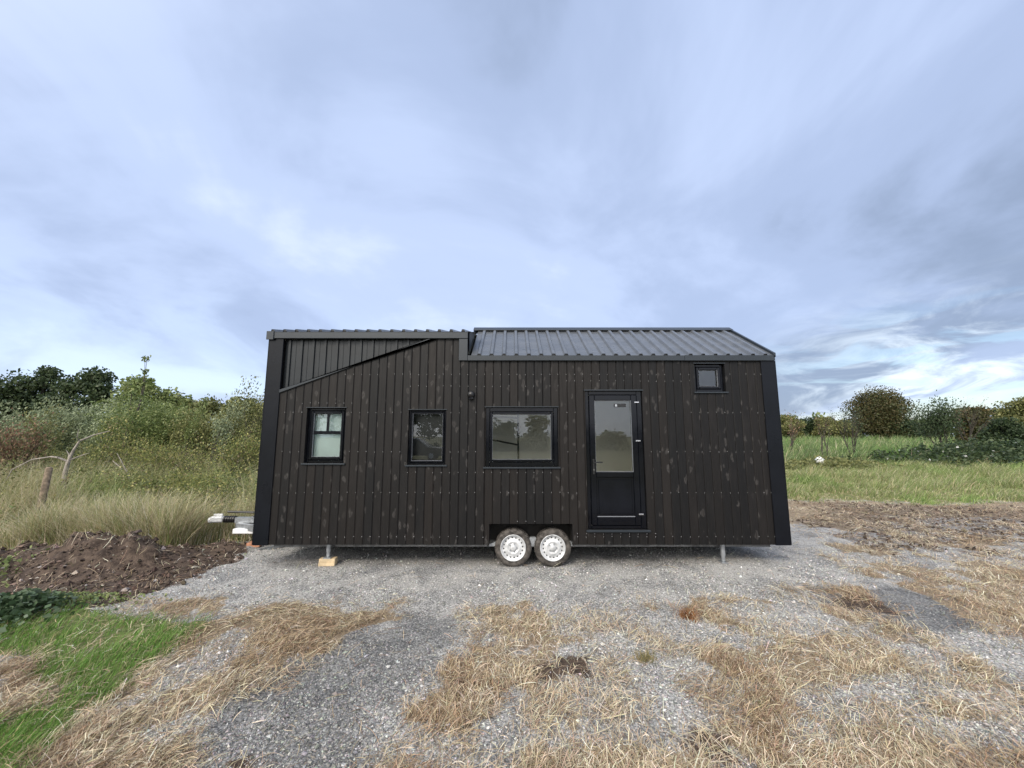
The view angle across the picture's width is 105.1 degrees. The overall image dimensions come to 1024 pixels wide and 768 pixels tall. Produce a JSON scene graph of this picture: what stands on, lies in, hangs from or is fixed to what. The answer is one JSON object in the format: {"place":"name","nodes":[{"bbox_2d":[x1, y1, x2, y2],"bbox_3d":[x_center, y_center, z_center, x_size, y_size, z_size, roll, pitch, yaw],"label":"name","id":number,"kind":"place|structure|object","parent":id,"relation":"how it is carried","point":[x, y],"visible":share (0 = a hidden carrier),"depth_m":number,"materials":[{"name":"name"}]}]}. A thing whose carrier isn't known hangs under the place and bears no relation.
{"place":"outdoors","nodes":[
{"label":"outdoors","id":0,"kind":"place"},
{"bbox_2d":[0,442,258,550],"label":"dry tall grass","id":1,"kind":"structure","parent":0,"point":[174,524],"depth_m":6.94,"materials":[{"name":"beige plant"}]},
{"bbox_2d":[0,436,1023,767],"bbox_3d":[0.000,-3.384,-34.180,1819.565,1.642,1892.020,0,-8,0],"label":"ground","id":2,"kind":"structure","parent":0,"point":[804,536],"depth_m":4.01,"materials":[{"name":"grey gravel"}]},
{"bbox_2d":[0,368,44,431],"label":"tree","id":3,"kind":"object","parent":2,"relation":"on","point":[22,393],"visible":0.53,"depth_m":26.93,"materials":[{"name":"green plant"}]},
{"bbox_2d":[0,540,49,587],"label":"edge weeds","id":4,"kind":"object","parent":2,"relation":"on","point":[6,565],"visible":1,"depth_m":5.24,"materials":[{"name":"green plant"}]},
{"bbox_2d":[0,408,64,479],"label":"shrub","id":5,"kind":"object","parent":2,"relation":"on","point":[15,446],"visible":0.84,"depth_m":10.47,"materials":[{"name":"green plant"}]},
{"bbox_2d":[1,365,63,451],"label":"tree","id":6,"kind":"object","parent":2,"relation":"on","point":[46,375],"visible":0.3,"depth_m":27.94,"materials":[{"name":"green plant"}]},
{"bbox_2d":[36,467,52,516],"bbox_3d":[-9.039,2.312,7.534,0.112,1.412,0.164,-4,-9,30],"label":"fence post","id":7,"kind":"object","parent":2,"relation":"on","point":[46,480],"visible":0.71,"depth_m":7.57,"materials":[{"name":"brown wood"}]},
{"bbox_2d":[16,398,74,474],"bbox_3d":[-13.201,1.780,11.093,1.152,2.793,1.244,0,-8,0],"label":"sapling","id":8,"kind":"object","parent":2,"relation":"on","point":[44,429],"visible":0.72,"depth_m":11.08,"materials":[{"name":"green plant"}]},
{"bbox_2d":[25,374,86,456],"bbox_3d":[-30.663,2.239,26.905,3.822,5.930,3.651,0,-8,0],"label":"tree","id":9,"kind":"object","parent":2,"relation":"on","point":[63,386],"visible":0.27,"depth_m":26.30,"materials":[{"name":"green plant"}]},
{"bbox_2d":[0,433,113,476],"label":"shrub","id":10,"kind":"object","parent":2,"relation":"on","point":[51,454],"visible":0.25,"depth_m":11.64,"materials":[{"name":"green plant"}]},
{"bbox_2d":[7,429,108,490],"bbox_3d":[-10.041,2.031,8.657,1.569,2.056,0.517,0,-8,0],"label":"dead tree","id":11,"kind":"object","parent":2,"relation":"on","point":[68,460],"visible":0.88,"depth_m":8.72,"materials":[{"name":"grey wood"}]},
{"bbox_2d":[0,586,117,641],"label":"broadleaf weeds","id":12,"kind":"object","parent":2,"relation":"on","point":[11,604],"visible":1,"depth_m":4.04,"materials":[{"name":"green plant"}]},
{"bbox_2d":[0,390,157,460],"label":"willow bush","id":13,"kind":"object","parent":2,"relation":"on","point":[80,418],"visible":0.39,"depth_m":16.16,"materials":[{"name":"green plant"}]},
{"bbox_2d":[48,365,118,457],"bbox_3d":[-28.046,1.837,25.696,3.942,6.344,3.992,3,-8,-22],"label":"tree","id":14,"kind":"object","parent":2,"relation":"on","point":[92,383],"visible":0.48,"depth_m":25.44,"materials":[{"name":"green plant"}]},
{"bbox_2d":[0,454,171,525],"bbox_3d":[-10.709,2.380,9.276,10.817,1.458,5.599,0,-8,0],"label":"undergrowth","id":15,"kind":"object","parent":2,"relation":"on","point":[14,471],"visible":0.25,"depth_m":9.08,"materials":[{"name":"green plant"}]},
{"bbox_2d":[18,589,188,611],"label":"creeping weeds","id":16,"kind":"object","parent":2,"relation":"on","point":[94,595],"visible":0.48,"depth_m":4.44,"materials":[{"name":"green plant"}]},
{"bbox_2d":[90,406,138,478],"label":"sapling","id":17,"kind":"object","parent":2,"relation":"on","point":[117,450],"visible":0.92,"depth_m":10.93,"materials":[{"name":"green plant"}]},
{"bbox_2d":[55,429,178,474],"bbox_3d":[-11.981,2.313,12.118,2.574,1.874,2.912,3,-8,-20],"label":"shrub","id":18,"kind":"object","parent":2,"relation":"on","point":[103,454],"visible":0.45,"depth_m":11.57,"materials":[{"name":"green plant"}]},
{"bbox_2d":[70,403,164,457],"bbox_3d":[-16.359,2.230,16.695,3.058,3.191,3.528,4,-9,-30],"label":"willow bush","id":19,"kind":"object","parent":2,"relation":"on","point":[94,429],"visible":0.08,"depth_m":15.50,"materials":[{"name":"green plant"}]},
{"bbox_2d":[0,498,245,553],"bbox_3d":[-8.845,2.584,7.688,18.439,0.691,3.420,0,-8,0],"label":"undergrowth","id":20,"kind":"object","parent":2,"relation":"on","point":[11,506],"visible":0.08,"depth_m":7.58,"materials":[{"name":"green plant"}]},
{"bbox_2d":[0,529,246,608],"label":"soil clods","id":21,"kind":"object","parent":2,"relation":"on","point":[120,580],"visible":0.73,"depth_m":5.30,"materials":[{"name":"soil"}]},
{"bbox_2d":[61,456,186,495],"bbox_3d":[-9.214,2.363,9.463,2.360,1.492,1.671,5,-9,-31],"label":"shrub","id":22,"kind":"object","parent":2,"relation":"on","point":[152,472],"visible":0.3,"depth_m":9.40,"materials":[{"name":"green plant"}]},
{"bbox_2d":[113,454,135,497],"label":"fallen branch","id":23,"kind":"object","parent":2,"relation":"on","point":[123,466],"visible":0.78,"depth_m":9.71,"materials":[{"name":"grey wood"}]},
{"bbox_2d":[89,374,160,424],"bbox_3d":[-23.628,2.130,24.231,3.847,5.510,3.705,0,-8,0],"label":"tree","id":24,"kind":"object","parent":2,"relation":"on","point":[125,387],"visible":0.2,"depth_m":23.87,"materials":[{"name":"green plant"}]},
{"bbox_2d":[0,455,256,521],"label":"undergrowth","id":25,"kind":"object","parent":2,"relation":"on","point":[142,481],"visible":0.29,"depth_m":8.85,"materials":[{"name":"green plant"}]},
{"bbox_2d":[72,384,185,456],"bbox_3d":[-14.248,1.740,14.915,3.282,3.627,3.258,1,-8,-5],"label":"shrub","id":26,"kind":"object","parent":2,"relation":"on","point":[122,414],"visible":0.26,"depth_m":14.57,"materials":[{"name":"green plant"}]},
{"bbox_2d":[115,355,151,467],"bbox_3d":[-13.139,1.172,13.603,0.534,4.496,0.590,-7,-10,42],"label":"sapling","id":27,"kind":"object","parent":2,"relation":"on","point":[145,385],"visible":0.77,"depth_m":13.80,"materials":[{"name":"green plant"}]},
{"bbox_2d":[104,396,212,467],"bbox_3d":[-12.354,1.972,14.212,3.308,3.007,3.360,0,-8,0],"label":"shrub","id":28,"kind":"object","parent":2,"relation":"on","point":[148,430],"visible":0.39,"depth_m":13.64,"materials":[{"name":"green plant"}]},
{"bbox_2d":[147,386,195,454],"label":"tree","id":29,"kind":"object","parent":2,"relation":"on","point":[168,394],"visible":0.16,"depth_m":24.86,"materials":[{"name":"green plant"}]},
{"bbox_2d":[119,433,255,481],"bbox_3d":[-9.231,2.280,11.374,3.152,1.821,2.988,5,-9,-31],"label":"shrub","id":30,"kind":"object","parent":2,"relation":"on","point":[155,455],"visible":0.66,"depth_m":10.82,"materials":[{"name":"green plant"}]},
{"bbox_2d":[136,459,240,498],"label":"shrub","id":31,"kind":"object","parent":2,"relation":"on","point":[188,475],"visible":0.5,"depth_m":9.28,"materials":[{"name":"green plant"}]},
{"bbox_2d":[180,393,209,469],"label":"sapling","id":32,"kind":"object","parent":2,"relation":"on","point":[187,434],"visible":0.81,"depth_m":12.74,"materials":[{"name":"green plant"}]},
{"bbox_2d":[143,499,248,544],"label":"undergrowth","id":33,"kind":"object","parent":2,"relation":"on","point":[211,511],"visible":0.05,"depth_m":8.00,"materials":[{"name":"green plant"}]},
{"bbox_2d":[170,395,223,460],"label":"tree","id":34,"kind":"object","parent":2,"relation":"on","point":[213,404],"visible":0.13,"depth_m":25.83,"materials":[{"name":"green plant"}]},
{"bbox_2d":[157,396,259,462],"bbox_3d":[-10.115,1.935,13.554,2.776,2.874,2.826,-4,-8,27],"label":"shrub","id":35,"kind":"object","parent":2,"relation":"on","point":[205,424],"visible":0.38,"depth_m":13.16,"materials":[{"name":"green plant"}]},
{"bbox_2d":[185,420,260,485],"bbox_3d":[-7.467,2.077,10.969,2.200,2.167,2.265,0,-8,0],"label":"shrub","id":36,"kind":"object","parent":2,"relation":"on","point":[247,452],"visible":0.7,"depth_m":10.62,"materials":[{"name":"green plant"}]},
{"bbox_2d":[207,388,256,473],"bbox_3d":[-8.780,1.683,12.309,0.724,3.089,1.174,-4,-8,25],"label":"willow sapling","id":37,"kind":"object","parent":2,"relation":"on","point":[224,424],"visible":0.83,"depth_m":12.16,"materials":[{"name":"green plant"}]},
{"bbox_2d":[210,395,263,461],"bbox_3d":[-16.206,2.675,23.497,4.042,4.193,3.679,6,-10,-38],"label":"tree","id":38,"kind":"object","parent":2,"relation":"on","point":[231,402],"visible":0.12,"depth_m":23.32,"materials":[{"name":"green plant"}]},
{"bbox_2d":[233,375,263,474],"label":"willow sapling","id":39,"kind":"object","parent":2,"relation":"on","point":[253,415],"visible":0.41,"depth_m":12.50,"materials":[{"name":"green plant"}]},
{"bbox_2d":[246,541,261,546],"bbox_3d":[-4.320,2.690,6.604,0.200,0.070,0.180,2,-8,-11],"label":"timber block","id":40,"kind":"object","parent":2,"relation":"on","point":[249,543],"depth_m":6.52,"materials":[{"name":"wood"}]},
{"bbox_2d":[318,557,337,565],"bbox_3d":[-2.688,2.594,5.739,0.233,0.100,0.120,0,-8,-3],"label":"timber block","id":41,"kind":"object","parent":2,"relation":"on","point":[332,561],"depth_m":5.69,"materials":[{"name":"beige wood"}]},
{"bbox_2d":[208,327,791,566],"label":"tiny house","id":42,"kind":"structure","parent":2,"relation":"on","point":[551,445],"depth_m":5.86,"materials":[{"name":"wood"}]},
{"bbox_2d":[301,407,346,464],"bbox_3d":[-2.785,0.776,5.898,0.642,0.851,0.153,0,-8,0],"label":"window","id":43,"kind":"structure","parent":42,"relation":"in","point":[313,411],"depth_m":5.90,"materials":[{"name":"plastic"}]},
{"bbox_2d":[405,409,446,466],"bbox_3d":[-1.267,0.801,5.882,0.617,0.846,0.128,0,-8,0],"label":"window","id":44,"kind":"structure","parent":42,"relation":"in","point":[412,411],"depth_m":5.87,"materials":[{"name":"plastic"}]},
{"bbox_2d":[483,406,560,468],"bbox_3d":[0.145,0.796,5.877,1.142,0.916,0.118,0,-8,0],"label":"window","id":45,"kind":"structure","parent":42,"relation":"in","point":[553,414],"depth_m":5.86,"materials":[{"name":"plastic"}]},
{"bbox_2d":[584,390,650,531],"bbox_3d":[1.535,1.115,5.838,0.922,2.067,0.142,0,-8,0],"label":"door","id":46,"kind":"structure","parent":42,"relation":"in","point":[615,499],"depth_m":5.79,"materials":[{"name":"plastic"}]},
{"bbox_2d":[693,363,728,392],"bbox_3d":[3.007,-0.084,6.012,0.517,0.466,0.153,0,-8,0],"label":"window","id":47,"kind":"structure","parent":42,"relation":"in","point":[719,388],"depth_m":6.01,"materials":[{"name":"plastic"}]},
{"bbox_2d":[10,405,1006,439],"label":"wood","id":48,"kind":"object","parent":2,"relation":"on","point":[818,413],"visible":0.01,"depth_m":85.11,"materials":[{"name":"green plant"}]},
{"bbox_2d":[0,549,1020,767],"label":"green grass","id":49,"kind":"structure","parent":2,"relation":"on","point":[12,741],"depth_m":3.19,"materials":[{"name":"green plant"}]},
{"bbox_2d":[0,492,1023,767],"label":"straw litter","id":50,"kind":"object","parent":2,"relation":"on","point":[452,710],"visible":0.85,"depth_m":2.85,"materials":[{"name":"beige plant"}]},
{"bbox_2d":[632,647,666,667],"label":"grass tuft","id":51,"kind":"object","parent":2,"relation":"on","point":[642,656],"visible":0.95,"depth_m":3.32,"materials":[{"name":"plant"}]},
{"bbox_2d":[672,606,703,622],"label":"dry tuft","id":52,"kind":"object","parent":2,"relation":"on","point":[689,616],"visible":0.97,"depth_m":4.06,"materials":[{"name":"plant"}]},
{"bbox_2d":[780,414,806,437],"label":"tree","id":53,"kind":"object","parent":2,"relation":"on","point":[785,429],"visible":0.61,"depth_m":62.68,"materials":[{"name":"green plant"}]},
{"bbox_2d":[784,410,804,452],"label":"sapling","id":54,"kind":"object","parent":2,"relation":"on","point":[793,435],"visible":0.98,"depth_m":25.88,"materials":[{"name":"green plant"}]},
{"bbox_2d":[799,416,830,437],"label":"tree","id":55,"kind":"object","parent":2,"relation":"on","point":[809,427],"visible":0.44,"depth_m":64.92,"materials":[{"name":"green plant"}]},
{"bbox_2d":[809,416,836,438],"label":"tree","id":56,"kind":"object","parent":2,"relation":"on","point":[821,427],"visible":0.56,"depth_m":62.62,"materials":[{"name":"green plant"}]},
{"bbox_2d":[815,412,835,453],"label":"sapling","id":57,"kind":"object","parent":2,"relation":"on","point":[822,437],"visible":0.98,"depth_m":23.75,"materials":[{"name":"green plant"}]},
{"bbox_2d":[825,418,857,439],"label":"tree","id":58,"kind":"object","parent":2,"relation":"on","point":[833,427],"visible":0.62,"depth_m":58.99,"materials":[{"name":"green plant"}]},
{"bbox_2d":[827,403,866,455],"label":"sapling","id":59,"kind":"object","parent":2,"relation":"on","point":[852,428],"visible":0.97,"depth_m":23.92,"materials":[{"name":"green plant"}]},
{"bbox_2d":[784,455,956,475],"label":"field brambles","id":60,"kind":"object","parent":2,"relation":"on","point":[831,461],"visible":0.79,"depth_m":18.67,"materials":[{"name":"green plant"}]},
{"bbox_2d":[815,456,824,462],"bbox_3d":[14.872,3.677,18.976,0.402,0.348,0.349,-3,-8,21],"label":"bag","id":61,"kind":"object","parent":60,"relation":"on","point":[822,460],"visible":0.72,"depth_m":18.89,"materials":[{"name":"white plastic"}]},
{"bbox_2d":[838,384,925,438],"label":"tree","id":62,"kind":"object","parent":2,"relation":"on","point":[878,412],"visible":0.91,"depth_m":60.05,"materials":[{"name":"green plant"}]},
{"bbox_2d":[782,433,1023,462],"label":"meadow grass","id":63,"kind":"structure","parent":2,"relation":"on","point":[811,447],"depth_m":29.72,"materials":[{"name":"green plant"}]},
{"bbox_2d":[792,500,1023,555],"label":"mud lumps","id":64,"kind":"object","parent":2,"relation":"on","point":[937,537],"visible":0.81,"depth_m":8.32,"materials":[{"name":"soil"},{"name":"dry grass"}]},
{"bbox_2d":[878,418,937,439],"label":"tree","id":65,"kind":"object","parent":2,"relation":"on","point":[910,425],"visible":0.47,"depth_m":57.79,"materials":[{"name":"green plant"}]},
{"bbox_2d":[828,435,1023,467],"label":"bramble patch","id":66,"kind":"object","parent":2,"relation":"on","point":[1013,449],"visible":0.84,"depth_m":21.50,"materials":[{"name":"green plant"}]},
{"bbox_2d":[897,390,970,445],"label":"bush","id":67,"kind":"object","parent":2,"relation":"on","point":[938,421],"visible":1,"depth_m":26.84,"materials":[{"name":"green plant"}]},
{"bbox_2d":[951,405,994,442],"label":"tree","id":68,"kind":"object","parent":2,"relation":"on","point":[981,416],"visible":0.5,"depth_m":37.18,"materials":[{"name":"green plant"}]},
{"bbox_2d":[953,396,995,443],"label":"sapling","id":69,"kind":"object","parent":2,"relation":"on","point":[970,425],"visible":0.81,"depth_m":29.85,"materials":[{"name":"green plant"}]},
{"bbox_2d":[976,416,1023,444],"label":"bush","id":70,"kind":"object","parent":2,"relation":"on","point":[1011,428],"visible":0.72,"depth_m":33.51,"materials":[{"name":"green plant"}]},
{"bbox_2d":[987,396,1023,427],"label":"tree","id":71,"kind":"object","parent":2,"relation":"on","point":[1015,409],"visible":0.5,"depth_m":42.10,"materials":[{"name":"green plant"}]},
{"bbox_2d":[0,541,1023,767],"bbox_3d":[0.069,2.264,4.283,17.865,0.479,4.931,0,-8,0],"label":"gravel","id":72,"kind":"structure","parent":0,"point":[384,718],"depth_m":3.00,"materials":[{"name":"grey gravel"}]},
{"bbox_2d":[0,0,1023,434],"label":"sky","id":73,"kind":"structure","parent":0,"point":[835,186],"materials":[{"name":"blue"}]},
{"bbox_2d":[785,454,1023,505],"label":"meadow grass","id":74,"kind":"structure","parent":0,"point":[953,475],"depth_m":13.57,"materials":[{"name":"green plant"}]}
]}

